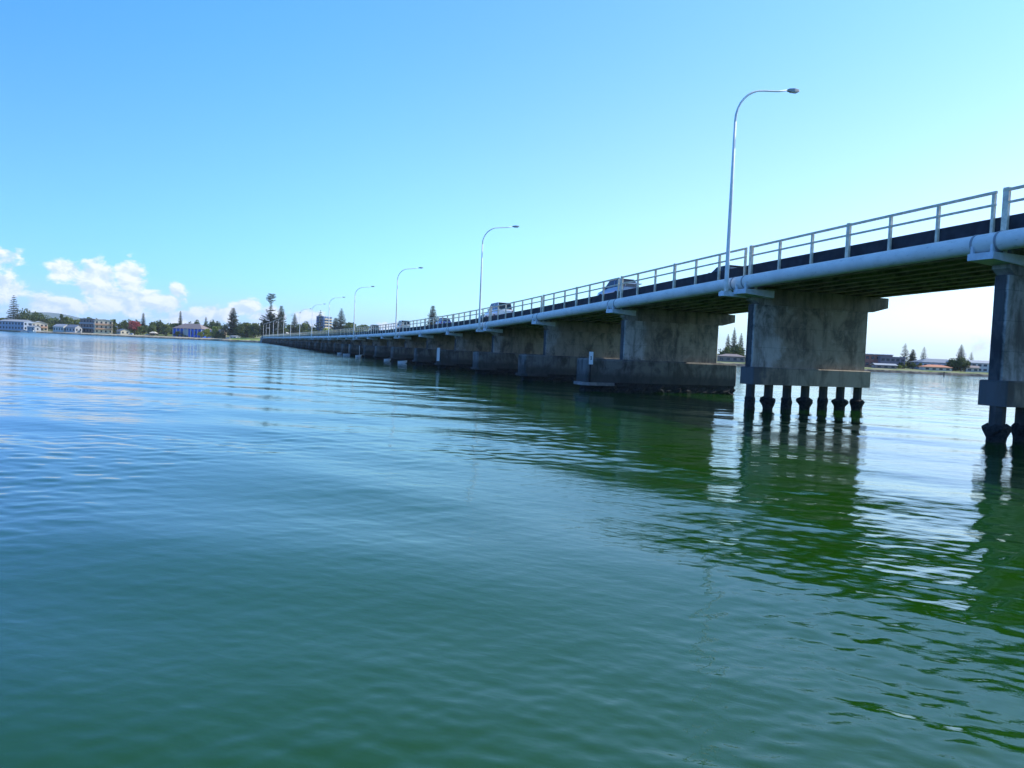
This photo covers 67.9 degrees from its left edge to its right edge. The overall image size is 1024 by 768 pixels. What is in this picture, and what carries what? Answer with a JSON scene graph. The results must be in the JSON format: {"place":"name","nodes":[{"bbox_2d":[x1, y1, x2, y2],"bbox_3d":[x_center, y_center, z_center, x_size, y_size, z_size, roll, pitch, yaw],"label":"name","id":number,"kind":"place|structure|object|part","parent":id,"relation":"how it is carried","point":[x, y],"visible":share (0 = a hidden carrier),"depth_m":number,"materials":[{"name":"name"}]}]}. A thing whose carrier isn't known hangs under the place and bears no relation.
{"place":"outdoors","nodes":[
{"label":"outdoors","id":0,"kind":"place"},
{"bbox_2d":[4,312,147,326],"bbox_3d":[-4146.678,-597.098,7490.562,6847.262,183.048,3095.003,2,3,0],"label":"hills","id":1,"kind":"structure","parent":0,"point":[53,315],"depth_m":7158.33,"materials":[{"name":"green plant"}]},
{"bbox_2d":[0,329,261,341],"bbox_3d":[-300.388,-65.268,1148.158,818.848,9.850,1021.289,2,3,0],"label":"shore ground","id":2,"kind":"structure","parent":0,"point":[170,336],"depth_m":687.59,"materials":[{"name":"grey stone"}]},
{"bbox_2d":[6,295,20,319],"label":"norfolk pine","id":3,"kind":"object","parent":2,"relation":"on","point":[13,314],"visible":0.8,"depth_m":742.51,"materials":[{"name":"green plant"}]},
{"bbox_2d":[0,319,33,330],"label":"building","id":4,"kind":"structure","parent":2,"relation":"on","point":[10,324],"depth_m":729.42,"materials":[{"name":"white paint"}]},
{"bbox_2d":[15,308,46,320],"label":"shore tree","id":5,"kind":"object","parent":2,"relation":"on","point":[24,315],"visible":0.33,"depth_m":766.21,"materials":[{"name":"green plant"}]},
{"bbox_2d":[26,325,40,331],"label":"boat shed","id":6,"kind":"object","parent":2,"relation":"on","point":[34,328],"visible":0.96,"depth_m":709.79,"materials":[{"name":"white paint"}]},
{"bbox_2d":[30,321,47,330],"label":"waterfront house","id":7,"kind":"structure","parent":2,"relation":"on","point":[43,326],"depth_m":718.62,"materials":[{"name":"beige paint"}]},
{"bbox_2d":[29,313,53,327],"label":"shore tree","id":8,"kind":"object","parent":2,"relation":"on","point":[36,318],"visible":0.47,"depth_m":762.26,"materials":[{"name":"green plant"}]},
{"bbox_2d":[52,324,67,331],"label":"shore house","id":9,"kind":"structure","parent":2,"relation":"on","point":[59,327],"depth_m":707.54,"materials":[{"name":"grey"}]},
{"bbox_2d":[59,314,63,323],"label":"shore tree","id":10,"kind":"object","parent":2,"relation":"on","point":[61,318],"visible":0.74,"depth_m":737.59,"materials":[{"name":"green plant"}]},
{"bbox_2d":[63,316,73,324],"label":"shore tree","id":11,"kind":"object","parent":2,"relation":"on","point":[70,320],"visible":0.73,"depth_m":741.66,"materials":[{"name":"green plant"}]},
{"bbox_2d":[66,324,82,332],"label":"shore house","id":12,"kind":"structure","parent":2,"relation":"on","point":[74,328],"depth_m":704.30,"materials":[{"name":"stone"}]},
{"bbox_2d":[71,320,79,324],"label":"shore tree","id":13,"kind":"object","parent":2,"relation":"on","point":[76,322],"visible":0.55,"depth_m":746.80,"materials":[{"name":"green plant"}]},
{"bbox_2d":[79,318,98,332],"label":"apartment building","id":14,"kind":"structure","parent":2,"relation":"on","point":[86,324],"depth_m":715.43,"materials":[{"name":"grey concrete"}]},
{"bbox_2d":[93,319,112,333],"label":"apartment building","id":15,"kind":"structure","parent":2,"relation":"on","point":[103,326],"depth_m":707.77,"materials":[{"name":"beige concrete"}]},
{"bbox_2d":[113,319,116,333],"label":"shore tree","id":16,"kind":"object","parent":2,"relation":"on","point":[114,323],"visible":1,"depth_m":710.42,"materials":[{"name":"green plant"}]},
{"bbox_2d":[116,329,129,334],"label":"shore house","id":17,"kind":"structure","parent":2,"relation":"on","point":[123,331],"depth_m":702.58,"materials":[{"name":"stone"}]},
{"bbox_2d":[117,320,130,329],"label":"shore tree","id":18,"kind":"object","parent":2,"relation":"on","point":[120,325],"visible":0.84,"depth_m":722.50,"materials":[{"name":"green plant"}]},
{"bbox_2d":[128,320,140,334],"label":"shore tree","id":19,"kind":"object","parent":2,"relation":"on","point":[134,325],"visible":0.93,"depth_m":710.61,"materials":[{"name":"red plant"}]},
{"bbox_2d":[137,326,145,332],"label":"shore tree","id":20,"kind":"object","parent":2,"relation":"on","point":[139,328],"visible":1,"depth_m":703.70,"materials":[{"name":"green plant"}]},
{"bbox_2d":[140,314,146,331],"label":"norfolk pine","id":21,"kind":"object","parent":2,"relation":"on","point":[143,322],"visible":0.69,"depth_m":718.14,"materials":[{"name":"green plant"}]},
{"bbox_2d":[145,325,156,335],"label":"shore tree","id":22,"kind":"object","parent":2,"relation":"on","point":[152,328],"visible":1,"depth_m":706.01,"materials":[{"name":"green plant"}]},
{"bbox_2d":[149,320,163,335],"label":"shore tree","id":23,"kind":"object","parent":2,"relation":"on","point":[158,325],"visible":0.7,"depth_m":717.67,"materials":[{"name":"green plant"}]},
{"bbox_2d":[160,324,172,335],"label":"shore tree","id":24,"kind":"object","parent":2,"relation":"on","point":[167,328],"visible":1,"depth_m":713.34,"materials":[{"name":"green plant"}]},
{"bbox_2d":[170,323,177,332],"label":"shore tree","id":25,"kind":"object","parent":2,"relation":"on","point":[172,325],"visible":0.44,"depth_m":731.95,"materials":[{"name":"green plant"}]},
{"bbox_2d":[177,311,182,325],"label":"norfolk pine","id":26,"kind":"object","parent":2,"relation":"on","point":[180,318],"visible":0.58,"depth_m":732.85,"materials":[{"name":"green plant"}]},
{"bbox_2d":[172,323,211,337],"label":"blue clubhouse","id":27,"kind":"structure","parent":2,"relation":"on","point":[191,330],"depth_m":708.80,"materials":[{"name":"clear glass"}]},
{"bbox_2d":[202,328,211,337],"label":"shore tree","id":28,"kind":"object","parent":2,"relation":"on","point":[207,332],"visible":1,"depth_m":688.04,"materials":[{"name":"green plant"}]},
{"bbox_2d":[203,319,214,327],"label":"shore tree","id":29,"kind":"object","parent":2,"relation":"on","point":[210,324],"visible":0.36,"depth_m":766.82,"materials":[{"name":"green plant"}]},
{"bbox_2d":[211,326,218,336],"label":"shore tree","id":30,"kind":"object","parent":2,"relation":"on","point":[215,329],"visible":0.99,"depth_m":696.43,"materials":[{"name":"green plant"}]},
{"bbox_2d":[211,329,226,338],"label":"shore house","id":31,"kind":"structure","parent":2,"relation":"on","point":[219,330],"depth_m":702.14,"materials":[{"name":"grey glass"}]},
{"bbox_2d":[212,321,227,329],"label":"shore tree","id":32,"kind":"object","parent":2,"relation":"on","point":[217,323],"visible":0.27,"depth_m":756.87,"materials":[{"name":"green plant"}]},
{"bbox_2d":[221,324,227,338],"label":"shore tree","id":33,"kind":"object","parent":2,"relation":"on","point":[224,327],"visible":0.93,"depth_m":702.01,"materials":[{"name":"green plant"}]},
{"bbox_2d":[224,308,238,335],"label":"norfolk pine","id":34,"kind":"object","parent":2,"relation":"on","point":[231,325],"visible":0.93,"depth_m":696.66,"materials":[{"name":"green plant"}]},
{"bbox_2d":[233,322,247,337],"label":"shore tree","id":35,"kind":"object","parent":2,"relation":"on","point":[241,329],"visible":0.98,"depth_m":694.87,"materials":[{"name":"green plant"}]},
{"bbox_2d":[242,322,250,337],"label":"shore tree","id":36,"kind":"object","parent":2,"relation":"on","point":[247,324],"visible":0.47,"depth_m":709.29,"materials":[{"name":"green plant"}]},
{"bbox_2d":[252,323,267,336],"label":"shore tree","id":37,"kind":"object","parent":2,"relation":"on","point":[257,330],"visible":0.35,"depth_m":700.94,"materials":[{"name":"green plant"}]},
{"bbox_2d":[258,293,282,335],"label":"norfolk pine","id":38,"kind":"object","parent":2,"relation":"on","point":[270,318],"visible":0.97,"depth_m":686.00,"materials":[{"name":"green plant"}]},
{"bbox_2d":[276,306,287,335],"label":"norfolk pine","id":39,"kind":"object","parent":2,"relation":"on","point":[281,313],"visible":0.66,"depth_m":711.96,"materials":[{"name":"green plant"}]},
{"bbox_2d":[288,315,298,334],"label":"norfolk pine","id":40,"kind":"object","parent":2,"relation":"on","point":[294,324],"visible":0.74,"depth_m":726.93,"materials":[{"name":"green plant"}]},
{"bbox_2d":[296,323,308,331],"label":"shore tree","id":41,"kind":"object","parent":2,"relation":"on","point":[303,326],"visible":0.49,"depth_m":756.44,"materials":[{"name":"green plant"}]},
{"bbox_2d":[304,321,317,330],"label":"shore tree","id":42,"kind":"object","parent":2,"relation":"on","point":[309,327],"visible":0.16,"depth_m":786.79,"materials":[{"name":"green plant"}]},
{"bbox_2d":[315,312,324,330],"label":"norfolk pine","id":43,"kind":"object","parent":2,"relation":"on","point":[320,324],"visible":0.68,"depth_m":787.16,"materials":[{"name":"green plant"}]},
{"bbox_2d":[316,316,332,330],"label":"apartment tower","id":44,"kind":"structure","parent":2,"relation":"on","point":[326,320],"depth_m":892.99,"materials":[{"name":"white concrete"}]},
{"bbox_2d":[329,318,337,329],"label":"norfolk pine","id":45,"kind":"object","parent":2,"relation":"on","point":[334,323],"visible":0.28,"depth_m":786.65,"materials":[{"name":"green plant"}]},
{"bbox_2d":[333,309,348,332],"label":"norfolk pine","id":46,"kind":"object","parent":2,"relation":"on","point":[341,318],"visible":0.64,"depth_m":736.35,"materials":[{"name":"green plant"}]},
{"bbox_2d":[341,322,358,331],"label":"shore tree","id":47,"kind":"object","parent":2,"relation":"on","point":[349,325],"visible":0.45,"depth_m":766.55,"materials":[{"name":"green plant"}]},
{"bbox_2d":[354,324,368,331],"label":"shore tree","id":48,"kind":"object","parent":2,"relation":"on","point":[365,328],"visible":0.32,"depth_m":796.58,"materials":[{"name":"green plant"}]},
{"bbox_2d":[426,306,436,324],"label":"norfolk pine","id":49,"kind":"object","parent":2,"relation":"on","point":[431,315],"visible":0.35,"depth_m":895.18,"materials":[{"name":"green plant"}]},
{"bbox_2d":[229,338,259,340],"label":"grass bank","id":50,"kind":"structure","parent":0,"point":[253,339],"depth_m":671.87,"materials":[{"name":"green plant"}]},
{"bbox_2d":[248,323,261,337],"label":"shore tree","id":51,"kind":"object","parent":50,"relation":"on","point":[251,326],"visible":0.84,"depth_m":700.07,"materials":[{"name":"green plant"}]},
{"bbox_2d":[0,331,1023,767],"bbox_3d":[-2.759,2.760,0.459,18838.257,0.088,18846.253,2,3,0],"label":"water","id":52,"kind":"structure","parent":0,"point":[234,555],"depth_m":9.99,"materials":[{"name":"teal liquid"}]},
{"bbox_2d":[260,185,1023,442],"bbox_3d":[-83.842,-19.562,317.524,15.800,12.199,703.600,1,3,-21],"label":"road bridge","id":53,"kind":"structure","parent":52,"relation":"in","point":[805,334],"depth_m":47.10,"materials":[{"name":"concrete"}]},
{"bbox_2d":[328,297,344,338],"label":"street lamp","id":54,"kind":"object","parent":53,"relation":"on","point":[329,312],"visible":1,"depth_m":217.00,"materials":[{"name":"metal"}]},
{"bbox_2d":[352,286,374,338],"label":"street lamp","id":55,"kind":"object","parent":53,"relation":"on","point":[354,312],"visible":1,"depth_m":173.82,"materials":[{"name":"metal"}]},
{"bbox_2d":[369,325,379,330],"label":"car","id":56,"kind":"object","parent":53,"relation":"on","point":[377,328],"visible":0.44,"depth_m":173.35,"materials":[{"name":"paint"}]},
{"bbox_2d":[397,320,409,328],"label":"car","id":57,"kind":"object","parent":53,"relation":"on","point":[404,324],"visible":0.34,"depth_m":144.44,"materials":[{"name":"beige paint"}]},
{"bbox_2d":[395,267,422,336],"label":"street lamp","id":58,"kind":"object","parent":53,"relation":"on","point":[397,297],"visible":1,"depth_m":130.59,"materials":[{"name":"metal"}]},
{"bbox_2d":[437,348,439,360],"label":"channel sign","id":59,"kind":"object","parent":53,"relation":"on","point":[438,354],"visible":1,"depth_m":100.60,"materials":[{"name":"metal"}]},
{"bbox_2d":[435,318,450,323],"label":"car","id":60,"kind":"object","parent":53,"relation":"on","point":[444,321],"visible":0.28,"depth_m":117.91,"materials":[{"name":"white paint"}]},
{"bbox_2d":[476,225,519,329],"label":"street lamp","id":61,"kind":"object","parent":53,"relation":"on","point":[479,318],"visible":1,"depth_m":87.39,"materials":[{"name":"metal"}]},
{"bbox_2d":[484,302,512,316],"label":"car","id":62,"kind":"object","parent":53,"relation":"on","point":[509,310],"visible":0.39,"depth_m":93.03,"materials":[{"name":"white paint"}]},
{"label":"windows","id":63,"kind":"part","parent":62,"relation":"part of","materials":[{"name":"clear glass"}]},
{"bbox_2d":[589,352,592,381],"bbox_3d":[5.913,-1.279,57.213,0.320,2.300,0.138,2,3,-6],"label":"channel sign","id":64,"kind":"object","parent":53,"relation":"on","point":[590,358],"visible":1,"depth_m":57.13,"materials":[{"name":"metal"}]},
{"bbox_2d":[597,278,641,295],"bbox_3d":[9.255,-8.076,65.980,2.084,1.814,5.080,1,0,-21],"label":"car","id":65,"kind":"object","parent":53,"relation":"on","point":[631,285],"visible":0.23,"depth_m":64.71,"materials":[{"name":"silver metal"}]},
{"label":"windows","id":66,"kind":"part","parent":65,"relation":"part of","materials":[{"name":"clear glass"}]},
{"bbox_2d":[263,227,1023,338],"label":"water pipe","id":67,"kind":"object","parent":53,"relation":"attached to","point":[999,240],"visible":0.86,"depth_m":39.80,"materials":[{"name":"metal"}]},
{"bbox_2d":[711,265,741,272],"bbox_3d":[15.211,-7.587,53.695,2.032,1.355,4.750,1,0,-21],"label":"car","id":68,"kind":"object","parent":53,"relation":"on","point":[723,267],"visible":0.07,"depth_m":52.90,"materials":[{"name":"white paint"}]},
{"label":"windows","id":69,"kind":"part","parent":68,"relation":"part of","materials":[{"name":"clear glass"}]},
{"bbox_2d":[720,88,799,291],"bbox_3d":[14.706,-11.472,44.833,4.660,12.300,0.480,1,3,-21],"label":"street lamp","id":70,"kind":"object","parent":53,"relation":"on","point":[727,261],"visible":1,"depth_m":44.13,"materials":[{"name":"metal"}]},
{"bbox_2d":[0,0,1023,360],"label":"sky","id":71,"kind":"structure","parent":0,"point":[160,159],"materials":[{"name":"blue"}]},
{"bbox_2d":[717,354,987,376],"bbox_3d":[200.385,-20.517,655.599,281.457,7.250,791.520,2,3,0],"label":"shore ground","id":72,"kind":"structure","parent":0,"point":[933,372],"depth_m":324.93,"materials":[{"name":"grey stone"}]},
{"bbox_2d":[718,347,732,354],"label":"shore tree","id":73,"kind":"object","parent":72,"relation":"on","point":[726,351],"visible":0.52,"depth_m":364.50,"materials":[{"name":"green plant"}]},
{"bbox_2d":[717,354,744,361],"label":"shore house","id":74,"kind":"structure","parent":72,"relation":"on","point":[730,358],"depth_m":348.51,"materials":[{"name":"white glass"}]},
{"bbox_2d":[730,329,736,350],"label":"norfolk pine","id":75,"kind":"object","parent":72,"relation":"on","point":[734,342],"visible":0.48,"depth_m":378.65,"materials":[{"name":"green plant"}]},
{"bbox_2d":[725,344,745,355],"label":"shore tree","id":76,"kind":"object","parent":72,"relation":"on","point":[738,349],"visible":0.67,"depth_m":369.69,"materials":[{"name":"green plant"}]},
{"bbox_2d":[738,333,745,356],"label":"norfolk pine","id":77,"kind":"object","parent":72,"relation":"on","point":[741,341],"visible":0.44,"depth_m":398.64,"materials":[{"name":"green plant"}]},
{"bbox_2d":[865,354,893,366],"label":"brick building","id":78,"kind":"structure","parent":72,"relation":"on","point":[870,359],"depth_m":365.92,"materials":[{"name":"brown brick"}]},
{"bbox_2d":[870,363,897,368],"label":"shed","id":79,"kind":"structure","parent":72,"relation":"on","point":[884,365],"depth_m":342.44,"materials":[{"name":"white metal"}]},
{"bbox_2d":[877,356,905,368],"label":"office building","id":80,"kind":"structure","parent":72,"relation":"on","point":[889,360],"depth_m":360.64,"materials":[{"name":"stone"}]},
{"bbox_2d":[900,344,910,365],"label":"norfolk pine","id":81,"kind":"object","parent":72,"relation":"on","point":[907,362],"visible":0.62,"depth_m":370.58,"materials":[{"name":"green plant"}]},
{"bbox_2d":[908,349,916,366],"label":"norfolk pine","id":82,"kind":"object","parent":72,"relation":"on","point":[913,357],"visible":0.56,"depth_m":376.94,"materials":[{"name":"green plant"}]},
{"bbox_2d":[919,347,926,358],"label":"norfolk pine","id":83,"kind":"object","parent":72,"relation":"on","point":[923,354],"visible":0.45,"depth_m":419.02,"materials":[{"name":"green plant"}]},
{"bbox_2d":[917,364,951,370],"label":"pavilion","id":84,"kind":"structure","parent":72,"relation":"on","point":[935,367],"depth_m":341.06,"materials":[{"name":"orange tile"}]},
{"bbox_2d":[909,359,962,370],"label":"long hall","id":85,"kind":"structure","parent":72,"relation":"on","point":[932,361],"depth_m":364.00,"materials":[{"name":"metal"}]},
{"bbox_2d":[945,358,960,370],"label":"shore tree","id":86,"kind":"object","parent":72,"relation":"on","point":[950,362],"visible":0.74,"depth_m":349.58,"materials":[{"name":"green plant"}]},
{"bbox_2d":[953,346,965,359],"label":"norfolk pine","id":87,"kind":"object","parent":72,"relation":"on","point":[961,351],"visible":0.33,"depth_m":366.67,"materials":[{"name":"green plant"}]},
{"bbox_2d":[950,356,970,371],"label":"shore tree","id":88,"kind":"object","parent":72,"relation":"on","point":[959,362],"visible":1,"depth_m":344.49,"materials":[{"name":"green plant"}]},
{"bbox_2d":[963,366,979,371],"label":"shore house","id":89,"kind":"structure","parent":72,"relation":"on","point":[972,369],"depth_m":343.43,"materials":[{"name":"white glass"}]},
{"bbox_2d":[968,360,988,371],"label":"shore house","id":90,"kind":"structure","parent":72,"relation":"on","point":[983,366],"depth_m":348.47,"materials":[{"name":"white glass"}]}
]}

